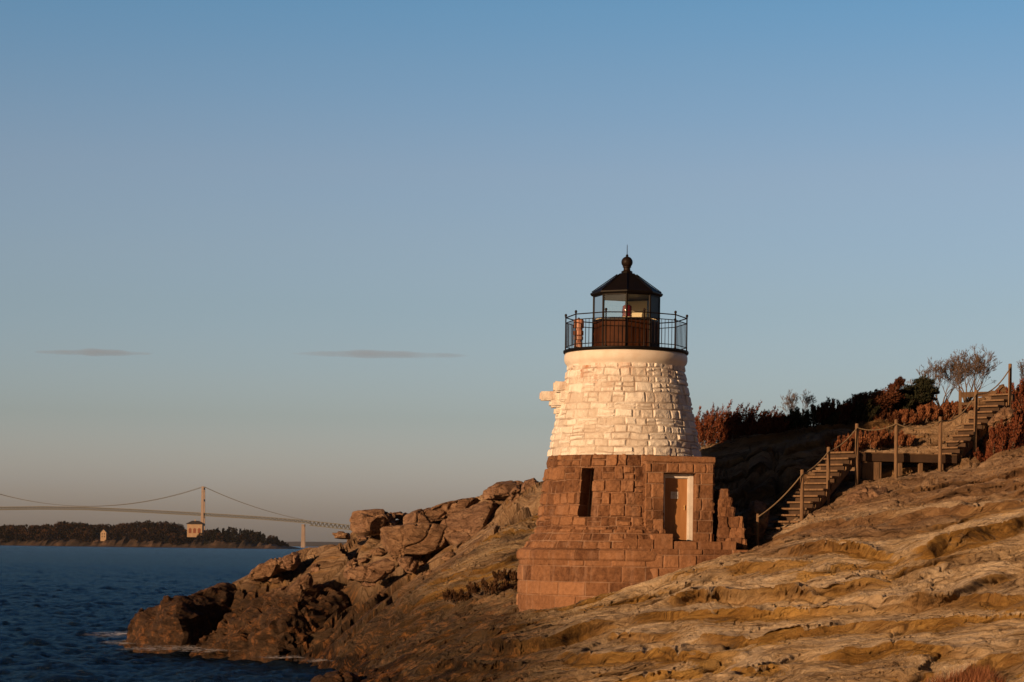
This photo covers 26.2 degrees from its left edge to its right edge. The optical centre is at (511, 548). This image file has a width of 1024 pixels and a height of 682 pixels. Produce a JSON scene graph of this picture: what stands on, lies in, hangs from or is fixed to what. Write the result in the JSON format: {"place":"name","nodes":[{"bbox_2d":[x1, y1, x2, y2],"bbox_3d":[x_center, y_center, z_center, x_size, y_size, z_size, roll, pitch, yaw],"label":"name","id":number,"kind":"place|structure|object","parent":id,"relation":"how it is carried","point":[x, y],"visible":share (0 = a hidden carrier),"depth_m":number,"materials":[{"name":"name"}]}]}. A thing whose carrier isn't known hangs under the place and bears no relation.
{"place":"outdoors","nodes":[
{"label":"outdoors","id":0,"kind":"place"},
{"bbox_2d":[0,533,300,548],"bbox_3d":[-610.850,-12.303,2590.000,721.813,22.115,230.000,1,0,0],"label":"headland","id":1,"kind":"structure","parent":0,"point":[125,541],"depth_m":2490.57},
{"bbox_2d":[100,529,107,540],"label":"gabled house","id":2,"kind":"structure","parent":1,"relation":"on","point":[103,534],"depth_m":2498.00,"materials":[{"name":"beige paint"}]},
{"bbox_2d":[0,519,284,545],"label":"woodland","id":3,"kind":"object","parent":1,"relation":"on","point":[44,532],"visible":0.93,"depth_m":2522.67,"materials":[{"name":"green plant"}]},
{"bbox_2d":[2,521,288,546],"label":"pinewood","id":4,"kind":"object","parent":1,"relation":"on","point":[232,537],"visible":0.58,"depth_m":2529.43,"materials":[{"name":"green plant"}]},
{"bbox_2d":[186,520,203,536],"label":"villa","id":5,"kind":"object","parent":1,"relation":"on","point":[194,528],"visible":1,"depth_m":2518.00,"materials":[{"name":"beige paint"}]},
{"bbox_2d":[0,545,336,681],"bbox_3d":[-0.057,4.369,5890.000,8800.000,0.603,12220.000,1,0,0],"label":"sea","id":6,"kind":"structure","parent":0,"point":[62,608],"depth_m":144.07,"materials":[{"name":"liquid"}]},
{"bbox_2d":[0,486,349,547],"bbox_3d":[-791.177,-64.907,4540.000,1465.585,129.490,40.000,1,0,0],"label":"suspension bridge","id":7,"kind":"structure","parent":6,"relation":"on","point":[203,514],"depth_m":4529.56,"materials":[{"name":"grey metal"}]},
{"bbox_2d":[100,632,330,660],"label":"sea foam","id":8,"kind":"object","parent":6,"relation":"on","point":[120,633],"visible":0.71,"depth_m":84.83,"materials":[{"name":"grey"}]},
{"bbox_2d":[286,542,345,546],"bbox_3d":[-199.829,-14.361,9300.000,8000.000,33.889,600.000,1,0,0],"label":"hills","id":9,"kind":"structure","parent":0,"point":[312,544],"depth_m":9115.46,"materials":[{"name":"grey"}]},
{"bbox_2d":[0,0,1023,541],"label":"sky","id":10,"kind":"structure","parent":0,"point":[320,261],"materials":[{"name":"blue"}]},
{"bbox_2d":[118,390,1023,681],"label":"rocky shore","id":11,"kind":"structure","parent":0,"point":[924,584],"depth_m":62.68,"materials":[{"name":"brown stone"}]},
{"bbox_2d":[124,582,237,653],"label":"boulder","id":12,"kind":"object","parent":11,"relation":"on","point":[182,621],"visible":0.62,"depth_m":88.65,"materials":[{"name":"stone"}]},
{"bbox_2d":[224,612,236,619],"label":"boulder","id":13,"kind":"object","parent":11,"relation":"on","point":[227,616],"visible":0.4,"depth_m":89.36,"materials":[{"name":"stone"}]},
{"bbox_2d":[248,557,287,581],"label":"boulder","id":14,"kind":"object","parent":11,"relation":"on","point":[269,568],"visible":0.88,"depth_m":89.96,"materials":[{"name":"stone"}]},
{"bbox_2d":[189,582,349,662],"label":"boulder","id":15,"kind":"object","parent":11,"relation":"on","point":[280,623],"visible":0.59,"depth_m":84.41,"materials":[{"name":"stone"}]},
{"bbox_2d":[265,586,287,594],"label":"boulder","id":16,"kind":"object","parent":15,"relation":"on","point":[277,589],"visible":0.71,"depth_m":86.80,"materials":[{"name":"stone"}]},
{"bbox_2d":[268,576,285,583],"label":"boulder","id":17,"kind":"object","parent":11,"relation":"on","point":[279,579],"visible":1,"depth_m":90.22,"materials":[{"name":"stone"}]},
{"bbox_2d":[280,552,300,570],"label":"boulder","id":18,"kind":"object","parent":11,"relation":"on","point":[292,561],"visible":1,"depth_m":89.59,"materials":[{"name":"stone"}]},
{"bbox_2d":[287,573,312,595],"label":"boulder","id":19,"kind":"object","parent":11,"relation":"on","point":[304,582],"visible":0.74,"depth_m":85.69,"materials":[{"name":"stone"}]},
{"bbox_2d":[311,563,319,571],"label":"boulder","id":20,"kind":"object","parent":11,"relation":"on","point":[315,568],"visible":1,"depth_m":88.08,"materials":[{"name":"stone"}]},
{"bbox_2d":[310,671,361,681],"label":"boulder","id":21,"kind":"object","parent":11,"relation":"on","point":[335,676],"visible":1,"depth_m":68.54,"materials":[{"name":"stone"}]},
{"bbox_2d":[332,531,349,539],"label":"boulder","id":22,"kind":"object","parent":11,"relation":"on","point":[340,535],"visible":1,"depth_m":89.22,"materials":[{"name":"stone"}]},
{"bbox_2d":[356,535,368,539],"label":"boulder","id":23,"kind":"object","parent":11,"relation":"on","point":[362,537],"visible":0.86,"depth_m":91.22,"materials":[{"name":"stone"}]},
{"bbox_2d":[357,557,368,563],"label":"boulder","id":24,"kind":"object","parent":11,"relation":"on","point":[362,560],"visible":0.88,"depth_m":87.53,"materials":[{"name":"stone"}]},
{"bbox_2d":[361,582,375,586],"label":"boulder","id":25,"kind":"object","parent":11,"relation":"on","point":[365,584],"visible":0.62,"depth_m":85.44,"materials":[{"name":"stone"}]},
{"bbox_2d":[343,558,395,583],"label":"boulder","id":26,"kind":"object","parent":11,"relation":"on","point":[375,572],"visible":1,"depth_m":82.53,"materials":[{"name":"stone"}]},
{"bbox_2d":[344,558,358,571],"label":"boulder","id":27,"kind":"object","parent":26,"relation":"on","point":[352,563],"visible":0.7,"depth_m":84.17,"materials":[{"name":"stone"}]},
{"bbox_2d":[349,509,395,535],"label":"boulder","id":28,"kind":"object","parent":11,"relation":"on","point":[370,522],"visible":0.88,"depth_m":87.97,"materials":[{"name":"stone"}]},
{"bbox_2d":[369,547,386,555],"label":"boulder","id":29,"kind":"object","parent":11,"relation":"on","point":[378,551],"visible":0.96,"depth_m":86.64,"materials":[{"name":"stone"}]},
{"bbox_2d":[389,556,397,561],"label":"boulder","id":30,"kind":"object","parent":11,"relation":"on","point":[393,558],"visible":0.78,"depth_m":86.17,"materials":[{"name":"stone"}]},
{"bbox_2d":[390,511,407,519],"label":"boulder","id":31,"kind":"object","parent":11,"relation":"on","point":[399,515],"visible":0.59,"depth_m":89.37,"materials":[{"name":"stone"}]},
{"bbox_2d":[397,556,418,572],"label":"boulder","id":32,"kind":"object","parent":11,"relation":"on","point":[408,564],"visible":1,"depth_m":82.09,"materials":[{"name":"stone"}]},
{"bbox_2d":[380,523,447,556],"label":"boulder","id":33,"kind":"object","parent":11,"relation":"on","point":[414,539],"visible":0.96,"depth_m":84.61,"materials":[{"name":"stone"}]},
{"bbox_2d":[413,557,425,565],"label":"boulder","id":34,"kind":"object","parent":11,"relation":"on","point":[421,562],"visible":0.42,"depth_m":85.66,"materials":[{"name":"stone"}]},
{"bbox_2d":[422,570,431,574],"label":"boulder","id":35,"kind":"object","parent":11,"relation":"on","point":[426,572],"visible":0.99,"depth_m":80.14,"materials":[{"name":"stone"}]},
{"bbox_2d":[403,497,479,524],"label":"boulder","id":36,"kind":"object","parent":11,"relation":"on","point":[438,513],"visible":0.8,"depth_m":86.44,"materials":[{"name":"stone"}]},
{"bbox_2d":[441,552,454,560],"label":"boulder","id":37,"kind":"object","parent":11,"relation":"on","point":[446,556],"visible":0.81,"depth_m":80.89,"materials":[{"name":"stone"}]},
{"bbox_2d":[442,587,471,605],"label":"shrub","id":38,"kind":"object","parent":11,"relation":"on","point":[450,595],"visible":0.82,"depth_m":72.68,"materials":[{"name":"brown plant"}]},
{"bbox_2d":[440,500,497,545],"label":"boulder","id":39,"kind":"object","parent":11,"relation":"on","point":[463,525],"visible":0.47,"depth_m":84.86,"materials":[{"name":"stone"}]},
{"bbox_2d":[482,480,522,500],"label":"boulder","id":40,"kind":"object","parent":39,"relation":"on","point":[499,490],"visible":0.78,"depth_m":85.77,"materials":[{"name":"stone"}]},
{"bbox_2d":[466,577,515,597],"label":"shrub","id":41,"kind":"object","parent":11,"relation":"on","point":[475,588],"visible":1,"depth_m":72.21,"materials":[{"name":"brown plant"}]},
{"bbox_2d":[492,568,517,582],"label":"shrub","id":42,"kind":"object","parent":11,"relation":"on","point":[499,575],"visible":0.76,"depth_m":73.02,"materials":[{"name":"brown plant"}]},
{"bbox_2d":[508,486,521,502],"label":"boulder","id":43,"kind":"object","parent":11,"relation":"on","point":[515,493],"visible":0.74,"depth_m":83.63,"materials":[{"name":"stone"}]},
{"bbox_2d":[521,478,538,491],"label":"boulder","id":44,"kind":"object","parent":11,"relation":"on","point":[528,483],"visible":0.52,"depth_m":84.50,"materials":[{"name":"stone"}]},
{"bbox_2d":[516,245,748,611],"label":"lighthouse","id":45,"kind":"object","parent":11,"relation":"on","point":[626,498],"visible":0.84,"depth_m":68.88,"materials":[{"name":"red stone"}]},
{"bbox_2d":[694,405,743,445],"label":"shrub","id":46,"kind":"object","parent":11,"relation":"on","point":[715,434],"visible":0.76,"depth_m":78.10,"materials":[{"name":"brown plant"}]},
{"bbox_2d":[695,399,755,445],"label":"shrub","id":47,"kind":"object","parent":11,"relation":"on","point":[706,415],"visible":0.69,"depth_m":78.41,"materials":[{"name":"brown plant"}]},
{"bbox_2d":[716,401,771,439],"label":"shrub","id":48,"kind":"object","parent":11,"relation":"on","point":[761,419],"visible":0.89,"depth_m":78.36,"materials":[{"name":"brown plant"}]},
{"bbox_2d":[743,500,769,546],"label":"boulder","id":49,"kind":"object","parent":11,"relation":"on","point":[751,512],"visible":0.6,"depth_m":70.23,"materials":[{"name":"stone"}]},
{"bbox_2d":[732,405,780,436],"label":"shrub","id":50,"kind":"object","parent":11,"relation":"on","point":[769,426],"visible":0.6,"depth_m":78.53,"materials":[{"name":"grey plant"}]},
{"bbox_2d":[756,514,758,545],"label":"rope post","id":51,"kind":"object","parent":11,"relation":"on","point":[757,530],"visible":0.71,"depth_m":69.26,"materials":[{"name":"brown wood"}]},
{"bbox_2d":[754,409,795,433],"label":"shrub","id":52,"kind":"object","parent":11,"relation":"on","point":[776,422],"visible":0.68,"depth_m":78.82,"materials":[{"name":"green plant"}]},
{"bbox_2d":[771,414,811,430],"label":"shrub","id":53,"kind":"object","parent":11,"relation":"on","point":[785,423],"visible":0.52,"depth_m":78.95,"materials":[{"name":"green plant"}]},
{"bbox_2d":[780,389,816,413],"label":"bare shrub","id":54,"kind":"object","parent":11,"relation":"on","point":[806,398],"visible":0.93,"depth_m":80.36,"materials":[{"name":"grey plant"}]},
{"bbox_2d":[800,470,803,520],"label":"rope post","id":55,"kind":"object","parent":11,"relation":"on","point":[801,497],"visible":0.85,"depth_m":70.35,"materials":[{"name":"brown wood"}]},
{"bbox_2d":[759,451,859,541],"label":"wooden steps","id":56,"kind":"structure","parent":11,"relation":"on","point":[842,463],"depth_m":71.84,"materials":[{"name":"brown wood"}]},
{"bbox_2d":[783,406,840,429],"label":"shrub","id":57,"kind":"object","parent":11,"relation":"on","point":[798,419],"visible":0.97,"depth_m":78.77,"materials":[{"name":"green plant"}]},
{"bbox_2d":[802,399,852,426],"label":"shrub","id":58,"kind":"object","parent":11,"relation":"on","point":[845,409],"visible":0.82,"depth_m":79.01,"materials":[{"name":"green plant"}]},
{"bbox_2d":[826,447,829,504],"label":"rope post","id":59,"kind":"object","parent":11,"relation":"on","point":[828,476],"visible":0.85,"depth_m":71.55,"materials":[{"name":"brown wood"}]},
{"bbox_2d":[825,435,864,451],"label":"shrub","id":60,"kind":"object","parent":11,"relation":"on","point":[847,445],"visible":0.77,"depth_m":76.15,"materials":[{"name":"brown plant"}]},
{"bbox_2d":[819,393,881,424],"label":"shrub","id":61,"kind":"object","parent":11,"relation":"on","point":[857,412],"visible":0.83,"depth_m":79.29,"materials":[{"name":"green plant"}]},
{"bbox_2d":[855,423,858,484],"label":"rope post","id":62,"kind":"object","parent":11,"relation":"on","point":[856,455],"visible":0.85,"depth_m":72.66,"materials":[{"name":"brown wood"}]},
{"bbox_2d":[835,391,894,421],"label":"shrub","id":63,"kind":"object","parent":11,"relation":"on","point":[885,411],"visible":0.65,"depth_m":79.65,"materials":[{"name":"green plant"}]},
{"bbox_2d":[845,486,887,505],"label":"boulder","id":64,"kind":"object","parent":11,"relation":"on","point":[860,494],"visible":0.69,"depth_m":70.44,"materials":[{"name":"stone"}]},
{"bbox_2d":[847,426,888,450],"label":"shrub","id":65,"kind":"object","parent":11,"relation":"on","point":[876,437],"visible":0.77,"depth_m":76.47,"materials":[{"name":"brown plant"}]},
{"bbox_2d":[847,387,904,421],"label":"shrub","id":66,"kind":"object","parent":11,"relation":"on","point":[892,396],"visible":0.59,"depth_m":79.89,"materials":[{"name":"brown plant"}]},
{"bbox_2d":[870,389,913,420],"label":"shrub","id":67,"kind":"object","parent":11,"relation":"on","point":[907,404],"visible":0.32,"depth_m":80.42,"materials":[{"name":"green plant"}]},
{"bbox_2d":[894,419,897,477],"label":"rope post","id":68,"kind":"object","parent":11,"relation":"on","point":[896,450],"visible":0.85,"depth_m":73.05,"materials":[{"name":"brown wood"}]},
{"bbox_2d":[888,376,905,408],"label":"shrub","id":69,"kind":"object","parent":11,"relation":"on","point":[899,381],"visible":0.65,"depth_m":80.78,"materials":[{"name":"brown plant"}]},
{"bbox_2d":[881,429,914,448],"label":"shrub","id":70,"kind":"object","parent":11,"relation":"on","point":[906,439],"visible":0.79,"depth_m":76.92,"materials":[{"name":"brown plant"}]},
{"bbox_2d":[873,410,924,426],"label":"shrub","id":71,"kind":"object","parent":11,"relation":"on","point":[904,418],"visible":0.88,"depth_m":79.24,"materials":[{"name":"brown plant"}]},
{"bbox_2d":[892,399,921,412],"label":"cedar tree","id":72,"kind":"object","parent":11,"relation":"on","point":[915,404],"visible":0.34,"depth_m":81.06,"materials":[{"name":"green plant"}]},
{"bbox_2d":[859,452,956,479],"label":"wooden landing","id":73,"kind":"object","parent":11,"relation":"on","point":[871,462],"visible":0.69,"depth_m":73.50,"materials":[{"name":"brown wood"}]},
{"bbox_2d":[897,374,939,409],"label":"cedar tree","id":74,"kind":"object","parent":11,"relation":"on","point":[924,390],"visible":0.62,"depth_m":81.18,"materials":[{"name":"green plant"}]},
{"bbox_2d":[896,405,955,424],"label":"shrub","id":75,"kind":"object","parent":11,"relation":"on","point":[929,413],"visible":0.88,"depth_m":79.41,"materials":[{"name":"brown plant"}]},
{"bbox_2d":[938,417,941,471],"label":"rope post","id":76,"kind":"object","parent":11,"relation":"on","point":[940,446],"visible":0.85,"depth_m":73.55,"materials":[{"name":"brown wood"}]},
{"bbox_2d":[906,356,975,407],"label":"bare tree","id":77,"kind":"object","parent":11,"relation":"on","point":[938,369],"visible":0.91,"depth_m":84.41,"materials":[{"name":"brown plant"}]},
{"bbox_2d":[916,399,973,420],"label":"shrub","id":78,"kind":"object","parent":11,"relation":"on","point":[951,406],"visible":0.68,"depth_m":79.77,"materials":[{"name":"brown plant"}]},
{"bbox_2d":[924,658,1007,681],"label":"red grass","id":79,"kind":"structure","parent":11,"relation":"on","point":[982,675],"depth_m":49.16,"materials":[{"name":"red plant"}]},
{"bbox_2d":[935,344,1001,401],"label":"bare tree","id":80,"kind":"object","parent":11,"relation":"on","point":[977,364],"visible":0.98,"depth_m":83.85,"materials":[{"name":"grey plant"}]},
{"bbox_2d":[932,393,1014,464],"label":"wooden steps","id":81,"kind":"structure","parent":11,"relation":"on","point":[960,444],"depth_m":75.77,"materials":[{"name":"brown wood"}]},
{"bbox_2d":[973,390,977,453],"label":"rope post","id":82,"kind":"object","parent":11,"relation":"on","point":[975,422],"visible":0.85,"depth_m":75.15,"materials":[{"name":"brown wood"}]},
{"bbox_2d":[958,390,993,415],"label":"timber railing","id":83,"kind":"object","parent":11,"relation":"on","point":[965,394],"visible":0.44,"depth_m":79.15,"materials":[{"name":"brown wood"}]},
{"bbox_2d":[970,435,1007,453],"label":"shrub","id":84,"kind":"object","parent":11,"relation":"on","point":[985,439],"visible":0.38,"depth_m":75.77,"materials":[{"name":"brown plant"}]},
{"bbox_2d":[971,441,1019,462],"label":"shrub","id":85,"kind":"object","parent":11,"relation":"on","point":[988,454],"visible":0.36,"depth_m":74.99,"materials":[{"name":"brown plant"}]},
{"bbox_2d":[985,407,1014,434],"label":"boulder","id":86,"kind":"object","parent":11,"relation":"on","point":[1005,414],"visible":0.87,"depth_m":75.20,"materials":[{"name":"stone"}]},
{"bbox_2d":[994,384,1005,393],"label":"gabled sign box","id":87,"kind":"object","parent":11,"relation":"on","point":[1001,387],"visible":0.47,"depth_m":80.25,"materials":[{"name":"brown wood"}]},
{"bbox_2d":[989,411,1023,451],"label":"shrub","id":88,"kind":"object","parent":11,"relation":"on","point":[1009,435],"visible":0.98,"depth_m":74.92,"materials":[{"name":"brown plant"}]},
{"bbox_2d":[1008,364,1011,407],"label":"rope post","id":89,"kind":"object","parent":11,"relation":"on","point":[1009,386],"visible":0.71,"depth_m":76.75,"materials":[{"name":"brown wood"}]},
{"bbox_2d":[758,367,1010,516],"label":"handrail rope","id":90,"kind":"object","parent":89,"relation":"attached to","point":[881,429],"visible":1,"depth_m":72.80,"materials":[{"name":"brown fabric"}]},
{"bbox_2d":[997,379,1023,410],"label":"shrub","id":91,"kind":"object","parent":11,"relation":"on","point":[1019,394],"visible":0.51,"depth_m":79.77,"materials":[{"name":"brown plant"}]},
{"bbox_2d":[1011,398,1023,429],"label":"shrub","id":92,"kind":"object","parent":11,"relation":"on","point":[1019,412],"visible":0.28,"depth_m":76.08,"materials":[{"name":"brown plant"}]},
{"bbox_2d":[1017,359,1023,380],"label":"bare tree","id":93,"kind":"object","parent":11,"relation":"on","point":[1021,369],"visible":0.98,"depth_m":85.34,"materials":[{"name":"brown plant"}]},
{"bbox_2d":[494,456,1021,547],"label":"dry grass","id":94,"kind":"structure","parent":0,"point":[860,514],"depth_m":71.48,"materials":[{"name":"brown plant"}]}
]}

